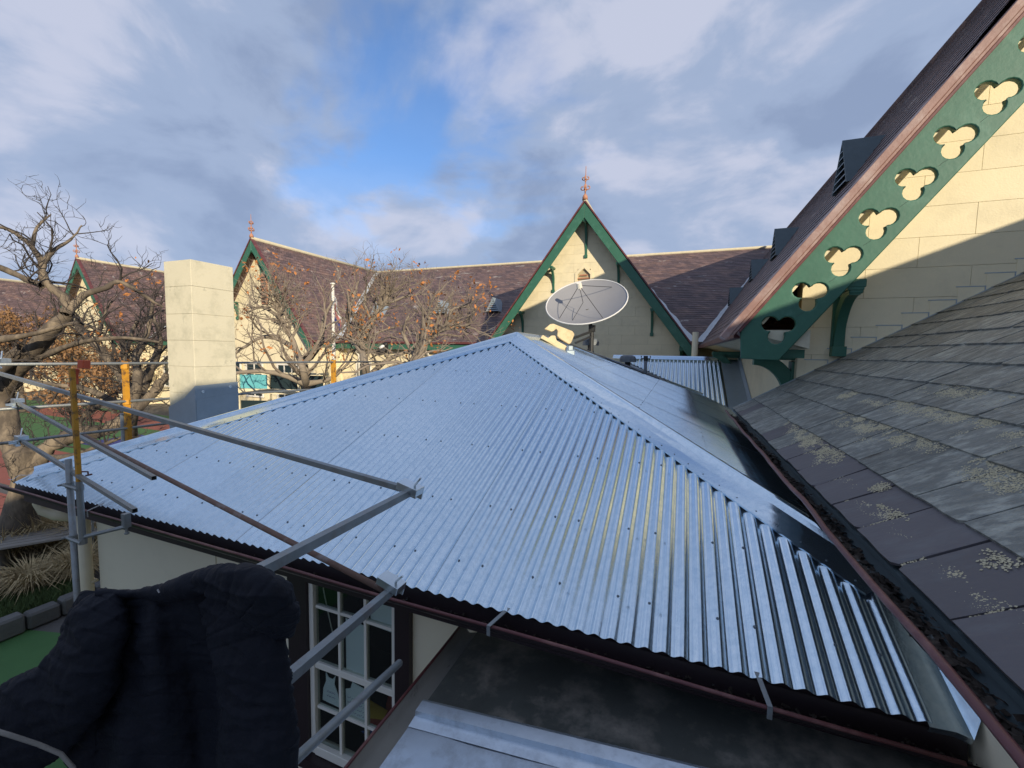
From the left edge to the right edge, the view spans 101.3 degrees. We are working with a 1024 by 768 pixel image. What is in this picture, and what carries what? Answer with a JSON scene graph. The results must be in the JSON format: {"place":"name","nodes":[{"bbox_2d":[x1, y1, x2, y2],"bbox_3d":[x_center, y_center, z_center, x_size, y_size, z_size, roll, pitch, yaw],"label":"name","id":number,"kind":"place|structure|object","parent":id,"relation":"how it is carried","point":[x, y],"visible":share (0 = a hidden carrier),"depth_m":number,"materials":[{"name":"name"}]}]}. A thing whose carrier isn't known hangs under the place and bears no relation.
{"place":"outdoors","nodes":[
{"label":"outdoors","id":0,"kind":"place"},
{"bbox_2d":[0,493,6,514],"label":"running track","id":1,"kind":"structure","parent":0,"point":[2,499],"depth_m":11.49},
{"bbox_2d":[0,351,11,368],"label":"hook clamp","id":2,"kind":"object","parent":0,"point":[5,360],"visible":1,"depth_m":5.18,"materials":[{"name":"metal"}]},
{"bbox_2d":[0,278,65,391],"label":"range","id":3,"kind":"structure","parent":0,"point":[9,289],"depth_m":38.13,"materials":[{"name":"stone"}]},
{"bbox_2d":[0,630,66,767],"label":"lawn","id":4,"kind":"structure","parent":0,"point":[24,651],"depth_m":5.86,"materials":[{"name":"green plant"}]},
{"bbox_2d":[0,612,25,641],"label":"edging stone","id":5,"kind":"object","parent":4,"relation":"on","point":[12,625],"visible":1,"depth_m":6.13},
{"bbox_2d":[0,450,68,484],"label":"running track","id":6,"kind":"structure","parent":0,"point":[4,477],"depth_m":14.03,"materials":[{"name":"red rubber"}]},
{"bbox_2d":[0,391,169,632],"bbox_3d":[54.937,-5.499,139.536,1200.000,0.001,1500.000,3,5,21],"label":"ground","id":7,"kind":"structure","parent":0,"point":[54,625],"depth_m":12.26,"materials":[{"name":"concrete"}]},
{"bbox_2d":[1,511,68,556],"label":"grass clump","id":8,"kind":"object","parent":7,"relation":"on","point":[30,530],"visible":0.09,"depth_m":7.97,"materials":[{"name":"plant"}]},
{"bbox_2d":[3,511,68,556],"bbox_3d":[-9.130,2.795,8.461,1.815,1.194,1.776,3,5,21],"label":"grass clump","id":9,"kind":"object","parent":7,"relation":"on","point":[45,521],"visible":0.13,"depth_m":8.17,"materials":[{"name":"plant"}]},
{"bbox_2d":[23,601,60,628],"bbox_3d":[-7.247,3.560,6.474,0.231,0.243,0.362,3,5,21],"label":"edging stone","id":10,"kind":"object","parent":7,"relation":"on","point":[40,615],"visible":0.92,"depth_m":6.41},
{"bbox_2d":[0,306,89,399],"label":"autumn tree","id":11,"kind":"object","parent":7,"relation":"on","point":[33,326],"visible":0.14,"depth_m":29.72,"materials":[{"name":"brown plant"}]},
{"bbox_2d":[0,521,96,574],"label":"picnic table","id":12,"kind":"object","parent":7,"relation":"on","point":[8,542],"visible":0.28,"depth_m":7.65,"materials":[{"name":"grey wood"}]},
{"bbox_2d":[25,518,98,556],"bbox_3d":[-8.382,2.896,8.311,1.785,1.042,1.817,3,5,21],"label":"grass clump","id":13,"kind":"object","parent":7,"relation":"on","point":[66,542],"visible":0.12,"depth_m":7.96,"materials":[{"name":"plant"}]},
{"bbox_2d":[57,592,73,614],"bbox_3d":[-7.085,3.521,6.839,0.233,0.271,0.404,3,5,21],"label":"edging stone","id":14,"kind":"object","parent":7,"relation":"on","point":[65,601],"visible":0.34,"depth_m":6.66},
{"bbox_2d":[57,459,87,600],"bbox_3d":[-3.431,2.285,3.368,0.237,3.401,0.080,3,5,21],"label":"scaffold post","id":15,"kind":"object","parent":7,"relation":"on","point":[71,487],"visible":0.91,"depth_m":3.29,"materials":[{"name":"metal"}]},
{"bbox_2d":[8,428,137,512],"bbox_3d":[-3.694,0.617,3.456,3.226,0.180,0.133,4,5,30],"label":"scaffold rail","id":16,"kind":"object","parent":15,"relation":"attached to","point":[118,500],"visible":1,"depth_m":3.17,"materials":[{"name":"metal"}]},
{"bbox_2d":[68,360,131,539],"bbox_3d":[-3.189,0.517,3.232,0.390,1.399,0.105,1,4,-1],"label":"scaffold post","id":17,"kind":"object","parent":15,"relation":"on","point":[73,382],"visible":0.99,"depth_m":3.20,"materials":[{"name":"yellow paint"}]},
{"bbox_2d":[0,372,400,491],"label":"scaffold rail","id":18,"kind":"object","parent":17,"relation":"attached to","point":[381,482],"visible":0.86,"depth_m":2.78,"materials":[{"name":"metal"}]},
{"bbox_2d":[258,477,424,570],"bbox_3d":[-0.623,0.573,1.717,0.148,0.145,1.144,2,5,12],"label":"scaffold rail","id":19,"kind":"object","parent":18,"relation":"attached to","point":[407,488],"visible":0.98,"depth_m":1.64,"materials":[{"name":"metal"}]},
{"bbox_2d":[0,562,300,767],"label":"jacket","id":20,"kind":"object","parent":19,"relation":"hanging from","point":[192,669],"visible":0.99,"depth_m":1.08,"materials":[{"name":"black fabric"}]},
{"bbox_2d":[0,729,75,767],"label":"strap cord","id":21,"kind":"object","parent":20,"relation":"attached to","point":[66,760],"visible":1,"depth_m":0.95,"materials":[{"name":"grey fabric"}]},
{"bbox_2d":[82,434,383,591],"bbox_3d":[-2.153,0.738,2.850,3.406,0.446,0.032,3,5,27],"label":"scaffold rail","id":22,"kind":"object","parent":15,"relation":"attached to","point":[317,555],"visible":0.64,"depth_m":2.57,"materials":[{"name":"metal"}]},
{"bbox_2d":[290,570,406,683],"bbox_3d":[-0.623,0.963,1.657,0.149,0.218,0.986,1,4,6],"label":"scaffold rail","id":23,"kind":"object","parent":22,"relation":"attached to","point":[390,583],"visible":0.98,"depth_m":1.67,"materials":[{"name":"metal"}]},
{"bbox_2d":[0,174,169,565],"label":"plane tree","id":24,"kind":"object","parent":7,"relation":"on","point":[22,460],"visible":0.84,"depth_m":7.82,"materials":[{"name":"brown plant"}]},
{"bbox_2d":[76,520,96,557],"bbox_3d":[-8.018,2.895,8.036,0.037,1.300,2.498,-2,6,-37],"label":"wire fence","id":25,"kind":"object","parent":7,"relation":"on","point":[92,529],"visible":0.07,"depth_m":8.02,"materials":[{"name":"metal"}]},
{"bbox_2d":[4,256,169,438],"bbox_3d":[-12.211,-0.088,12.061,6.814,6.782,3.943,4,5,33],"label":"street tree","id":26,"kind":"object","parent":7,"relation":"on","point":[104,354],"visible":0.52,"depth_m":11.34,"materials":[{"name":"brown plant"}]},
{"bbox_2d":[58,244,165,403],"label":"gabled wing","id":27,"kind":"structure","parent":7,"relation":"on","point":[88,271],"depth_m":30.22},
{"bbox_2d":[78,356,87,380],"bbox_3d":[-31.660,-1.056,30.881,1.500,2.000,0.070,3,5,21],"label":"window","id":28,"kind":"structure","parent":27,"relation":"in","point":[81,356],"depth_m":30.77,"materials":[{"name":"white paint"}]},
{"bbox_2d":[120,364,132,441],"bbox_3d":[-5.062,1.744,5.577,0.175,4.080,0.090,3,5,21],"label":"scaffold post","id":29,"kind":"object","parent":7,"relation":"on","point":[125,421],"visible":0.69,"depth_m":5.44,"materials":[{"name":"yellow paint"}]},
{"bbox_2d":[0,423,167,444],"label":"scaffold rail","id":30,"kind":"object","parent":29,"relation":"attached to","point":[81,433],"visible":0.33,"depth_m":5.09,"materials":[{"name":"metal"}]},
{"bbox_2d":[0,388,313,410],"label":"scaffold rail","id":31,"kind":"object","parent":29,"relation":"attached to","point":[79,404],"visible":0.51,"depth_m":5.34,"materials":[{"name":"metal"}]},
{"bbox_2d":[5,392,156,479],"bbox_3d":[-3.900,0.353,3.682,3.653,0.351,0.132,4,5,29],"label":"scaffold rail","id":32,"kind":"object","parent":31,"relation":"attached to","point":[107,452],"visible":1,"depth_m":3.35,"materials":[{"name":"metal"}]},
{"bbox_2d":[0,361,380,365],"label":"scaffold rail","id":33,"kind":"object","parent":29,"relation":"attached to","point":[75,363],"visible":0.94,"depth_m":5.48,"materials":[{"name":"metal"}]},
{"bbox_2d":[237,372,328,408],"bbox_3d":[-7.996,1.312,14.680,3.191,3.430,0.140,1,4,0],"label":"play shelter","id":34,"kind":"object","parent":7,"relation":"on","point":[247,383],"visible":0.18,"depth_m":14.55,"materials":[{"name":"glass"}]},
{"bbox_2d":[233,248,365,388],"bbox_3d":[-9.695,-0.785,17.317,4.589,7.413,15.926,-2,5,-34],"label":"street tree","id":35,"kind":"object","parent":7,"relation":"on","point":[304,373],"visible":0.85,"depth_m":12.14,"materials":[{"name":"brown plant"}]},
{"bbox_2d":[233,220,376,400],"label":"gabled wing","id":36,"kind":"structure","parent":7,"relation":"on","point":[298,258],"depth_m":24.10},
{"bbox_2d":[236,364,242,395],"bbox_3d":[-16.553,-0.324,24.940,1.400,2.000,0.070,3,5,21],"label":"window","id":37,"kind":"structure","parent":36,"relation":"in","point":[239,365],"depth_m":24.73,"materials":[{"name":"white paint"}]},
{"bbox_2d":[245,364,263,397],"bbox_3d":[-14.879,-0.243,24.284,1.400,2.000,0.070,3,5,21],"label":"window","id":38,"kind":"structure","parent":36,"relation":"in","point":[254,366],"depth_m":24.29,"materials":[{"name":"white paint"}]},
{"bbox_2d":[276,363,298,398],"bbox_3d":[-12.414,-0.124,23.318,1.700,2.000,0.070,3,5,21],"label":"window","id":39,"kind":"structure","parent":36,"relation":"in","point":[286,368],"depth_m":23.39,"materials":[{"name":"white paint"}]},
{"bbox_2d":[331,360,335,382],"bbox_3d":[-3.729,1.526,8.836,0.086,4.059,0.086,4,6,37],"label":"scaffold post","id":40,"kind":"object","parent":7,"relation":"on","point":[333,372],"visible":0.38,"depth_m":8.67,"materials":[{"name":"yellow paint"}]},
{"bbox_2d":[330,283,341,359],"bbox_3d":[-5.920,-0.145,14.199,0.420,6.483,0.180,3,5,21],"label":"flagpole","id":41,"kind":"object","parent":7,"relation":"on","point":[334,312],"visible":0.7,"depth_m":14.04,"materials":[{"name":"white metal"}]},
{"bbox_2d":[306,243,457,375],"bbox_3d":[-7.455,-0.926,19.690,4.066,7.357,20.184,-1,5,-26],"label":"street tree","id":42,"kind":"object","parent":7,"relation":"on","point":[366,329],"visible":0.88,"depth_m":11.74,"materials":[{"name":"brown plant"}]},
{"bbox_2d":[369,342,389,359],"bbox_3d":[-3.616,-0.912,11.505,0.593,0.511,0.200,2,4,6],"label":"magpie","id":43,"kind":"object","parent":42,"relation":"on","point":[385,344],"visible":0.83,"depth_m":11.44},
{"bbox_2d":[28,245,797,403],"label":"school range","id":44,"kind":"structure","parent":7,"relation":"on","point":[690,289],"depth_m":23.22,"materials":[{"name":"brown tile"}]},
{"bbox_2d":[163,356,168,386],"bbox_3d":[-24.823,-0.919,30.375,1.100,2.250,0.070,3,5,21],"label":"window","id":45,"kind":"structure","parent":44,"relation":"in","point":[166,367],"depth_m":30.48,"materials":[{"name":"white paint"}]},
{"bbox_2d":[356,362,371,375],"bbox_3d":[-8.452,-0.128,23.961,1.100,2.250,0.070,3,5,21],"label":"window","id":46,"kind":"structure","parent":44,"relation":"in","point":[370,367],"depth_m":24.01,"materials":[{"name":"white paint"}]},
{"bbox_2d":[341,261,519,373],"bbox_3d":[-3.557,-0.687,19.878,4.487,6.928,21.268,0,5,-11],"label":"street tree","id":47,"kind":"object","parent":7,"relation":"on","point":[423,342],"visible":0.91,"depth_m":11.32,"materials":[{"name":"brown plant"}]},
{"bbox_2d":[0,332,980,767],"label":"classroom house","id":48,"kind":"structure","parent":7,"relation":"on","point":[592,510],"depth_m":3.04,"materials":[{"name":"metal"}]},
{"bbox_2d":[164,259,238,427],"bbox_3d":[-4.101,0.067,5.595,0.552,3.255,0.552,3,5,21],"label":"chimney","id":49,"kind":"object","parent":48,"relation":"on","point":[199,301],"visible":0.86,"depth_m":5.35,"materials":[{"name":"concrete"}]},
{"bbox_2d":[323,587,332,631],"bbox_3d":[-1.528,1.867,3.478,0.119,0.814,0.020,3,5,21],"label":"blind cord","id":50,"kind":"object","parent":48,"relation":"hanging from","point":[327,611],"visible":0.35,"depth_m":3.48,"materials":[{"name":"grey fabric"}]},
{"bbox_2d":[323,672,338,706],"bbox_3d":[-1.508,2.546,3.502,0.190,0.270,0.007,3,5,21],"label":"paper cat","id":51,"kind":"object","parent":48,"relation":"attached to","point":[330,694],"visible":0.99,"depth_m":3.50},
{"bbox_2d":[287,577,412,767],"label":"window","id":52,"kind":"structure","parent":48,"relation":"in","point":[306,693],"depth_m":3.45,"materials":[{"name":"white paint"}]},
{"bbox_2d":[346,618,363,674],"bbox_3d":[-1.247,2.139,3.372,0.215,0.490,0.004,3,5,21],"label":"paper sheet","id":53,"kind":"object","parent":48,"relation":"attached to","point":[355,650],"visible":0.64,"depth_m":3.37,"materials":[{"name":"white paper"}]},
{"bbox_2d":[346,682,364,720],"bbox_3d":[-1.262,2.587,3.408,0.220,0.330,0.007,3,5,21],"label":"paper note","id":54,"kind":"object","parent":48,"relation":"attached to","point":[355,690],"visible":0.57,"depth_m":3.41,"materials":[{"name":"white paper"}]},
{"bbox_2d":[370,700,387,719],"bbox_3d":[-1.175,2.819,3.607,0.260,0.180,0.004,3,5,21],"label":"poster","id":55,"kind":"object","parent":48,"relation":"attached to","point":[377,711],"visible":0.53,"depth_m":3.60,"materials":[{"name":"yellow paper"}]},
{"bbox_2d":[370,696,391,725],"bbox_3d":[-1.069,2.773,3.583,0.490,0.480,0.004,3,5,21],"label":"poster","id":56,"kind":"object","parent":48,"relation":"attached to","point":[388,707],"visible":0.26,"depth_m":3.58,"materials":[{"name":"paper"}]},
{"bbox_2d":[371,605,391,631],"bbox_3d":[-1.001,1.672,3.242,0.225,0.470,0.004,3,5,21],"label":"paper sheet","id":57,"kind":"object","parent":48,"relation":"attached to","point":[383,613],"depth_m":3.24,"materials":[{"name":"white paper"}]},
{"bbox_2d":[540,324,574,354],"bbox_3d":[0.769,-0.721,7.049,0.628,0.573,0.311,3,5,21],"label":"timber cradle","id":58,"kind":"object","parent":48,"relation":"on","point":[565,335],"visible":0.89,"depth_m":7.01,"materials":[{"name":"beige wood"}]},
{"bbox_2d":[545,279,628,351],"bbox_3d":[1.502,-1.265,8.602,1.674,1.947,1.304,3,5,21],"label":"satellite dish","id":59,"kind":"object","parent":48,"relation":"attached to","point":[589,302],"visible":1,"depth_m":8.69,"materials":[{"name":"metal"}]},
{"bbox_2d":[582,338,598,351],"bbox_3d":[1.676,-0.775,8.961,0.350,0.400,0.333,3,5,21],"label":"cowl vent","id":60,"kind":"object","parent":48,"relation":"on","point":[596,342],"visible":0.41,"depth_m":8.84,"materials":[{"name":"metal"}]},
{"bbox_2d":[549,336,658,378],"bbox_3d":[1.836,-0.471,8.092,2.919,0.815,0.154,-2,5,-32],"label":"conduit","id":61,"kind":"object","parent":48,"relation":"on","point":[606,358],"visible":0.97,"depth_m":8.08,"materials":[{"name":"metal"}]},
{"bbox_2d":[619,355,635,365],"bbox_3d":[2.481,-0.423,9.011,0.350,0.400,0.333,3,5,21],"label":"cowl vent","id":62,"kind":"object","parent":48,"relation":"on","point":[627,359],"visible":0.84,"depth_m":8.88,"materials":[{"name":"metal"}]},
{"bbox_2d":[641,356,650,373],"bbox_3d":[2.816,-0.349,8.900,0.194,0.494,0.140,5,6,44],"label":"vent pipe","id":63,"kind":"object","parent":48,"relation":"attached to","point":[645,358],"visible":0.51,"depth_m":8.87,"materials":[{"name":"metal"}]},
{"bbox_2d":[489,172,691,359],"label":"gabled wing","id":64,"kind":"structure","parent":7,"relation":"on","point":[585,246],"depth_m":16.58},
{"bbox_2d":[344,626,952,767],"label":"lean to","id":65,"kind":"object","parent":7,"relation":"on","point":[467,699],"visible":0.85,"depth_m":1.96,"materials":[{"name":"metal"}]},
{"bbox_2d":[613,355,750,410],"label":"annexe","id":66,"kind":"structure","parent":7,"relation":"on","point":[718,381],"depth_m":10.57,"materials":[{"name":"metal"}]},
{"bbox_2d":[691,332,698,355],"bbox_3d":[5.565,-0.488,12.852,0.171,2.187,0.180,3,5,21],"label":"downpipe","id":67,"kind":"object","parent":66,"relation":"attached to","point":[695,335],"visible":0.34,"depth_m":12.73,"materials":[{"name":"beige plastic"}]},
{"bbox_2d":[698,0,1023,404],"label":"gabled wing","id":68,"kind":"structure","parent":7,"relation":"on","point":[911,212],"depth_m":5.04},
{"bbox_2d":[725,272,1023,767],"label":"slate annexe","id":69,"kind":"structure","parent":7,"relation":"on","point":[895,461],"depth_m":2.02,"materials":[{"name":"stone"}]},
{"bbox_2d":[18,400,168,452],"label":"play turf","id":70,"kind":"structure","parent":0,"point":[40,432],"depth_m":21.28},
{"bbox_2d":[0,305,31,351],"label":"autumn tree","id":71,"kind":"object","parent":70,"relation":"on","point":[7,316],"visible":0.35,"depth_m":25.41,"materials":[{"name":"brown plant"}]},
{"bbox_2d":[19,408,169,430],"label":"running track","id":72,"kind":"structure","parent":0,"point":[108,414],"depth_m":24.68,"materials":[{"name":"red rubber"}]},
{"bbox_2d":[0,313,73,411],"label":"autumn tree","id":73,"kind":"object","parent":72,"relation":"on","point":[13,331],"visible":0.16,"depth_m":24.93,"materials":[{"name":"brown plant"}]},
{"bbox_2d":[46,334,163,413],"bbox_3d":[-24.873,-0.606,25.656,5.332,4.990,4.542,3,5,21],"label":"autumn tree","id":74,"kind":"object","parent":72,"relation":"on","point":[67,354],"visible":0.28,"depth_m":24.84,"materials":[{"name":"brown plant"}]},
{"bbox_2d":[94,580,100,589],"bbox_3d":[-6.912,3.486,7.231,0.234,0.286,0.420,3,5,21],"label":"edging stone","id":75,"kind":"object","parent":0,"point":[97,584],"visible":0.1,"depth_m":7.04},
{"bbox_2d":[81,435,144,445],"bbox_3d":[-15.380,2.642,18.010,6.500,0.001,2.200,3,5,21],"label":"ball court","id":76,"kind":"object","parent":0,"point":[116,442],"depth_m":18.59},
{"bbox_2d":[22,343,152,442],"bbox_3d":[-18.307,0.416,17.794,5.192,4.358,3.985,-1,5,-25],"label":"autumn tree","id":77,"kind":"object","parent":76,"relation":"on","point":[51,394],"visible":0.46,"depth_m":17.49,"materials":[{"name":"orange plant"}]},
{"bbox_2d":[298,659,402,763],"bbox_3d":[-0.607,1.193,1.515,0.034,0.302,0.879,2,5,11],"label":"scaffold rail","id":78,"kind":"object","parent":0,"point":[311,744],"visible":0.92,"depth_m":1.50,"materials":[{"name":"metal"}]},
{"bbox_2d":[0,0,980,284],"label":"sky","id":79,"kind":"structure","parent":0,"point":[446,133],"materials":[{"name":"blue"}]},
{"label":"garden bed","id":80,"kind":"structure","parent":0,"visible":0},
{"bbox_2d":[0,554,99,617],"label":"ground cover","id":81,"kind":"object","parent":80,"relation":"on","point":[24,602],"visible":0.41,"depth_m":6.77,"materials":[{"name":"green plant"}]},
{"bbox_2d":[0,520,49,561],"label":"grass clump","id":82,"kind":"object","parent":81,"relation":"on","point":[12,549],"visible":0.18,"depth_m":7.73,"materials":[{"name":"plant"}]},
{"bbox_2d":[26,539,98,586],"bbox_3d":[-7.771,3.137,7.477,1.497,0.712,1.488,3,5,21],"label":"grass clump","id":83,"kind":"object","parent":81,"relation":"on","point":[61,557],"visible":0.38,"depth_m":7.26,"materials":[{"name":"plant"}]},
{"bbox_2d":[0,541,99,600],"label":"grass clump","id":84,"kind":"object","parent":80,"relation":"on","point":[13,579],"visible":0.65,"depth_m":7.04,"materials":[{"name":"plant"}]}
]}

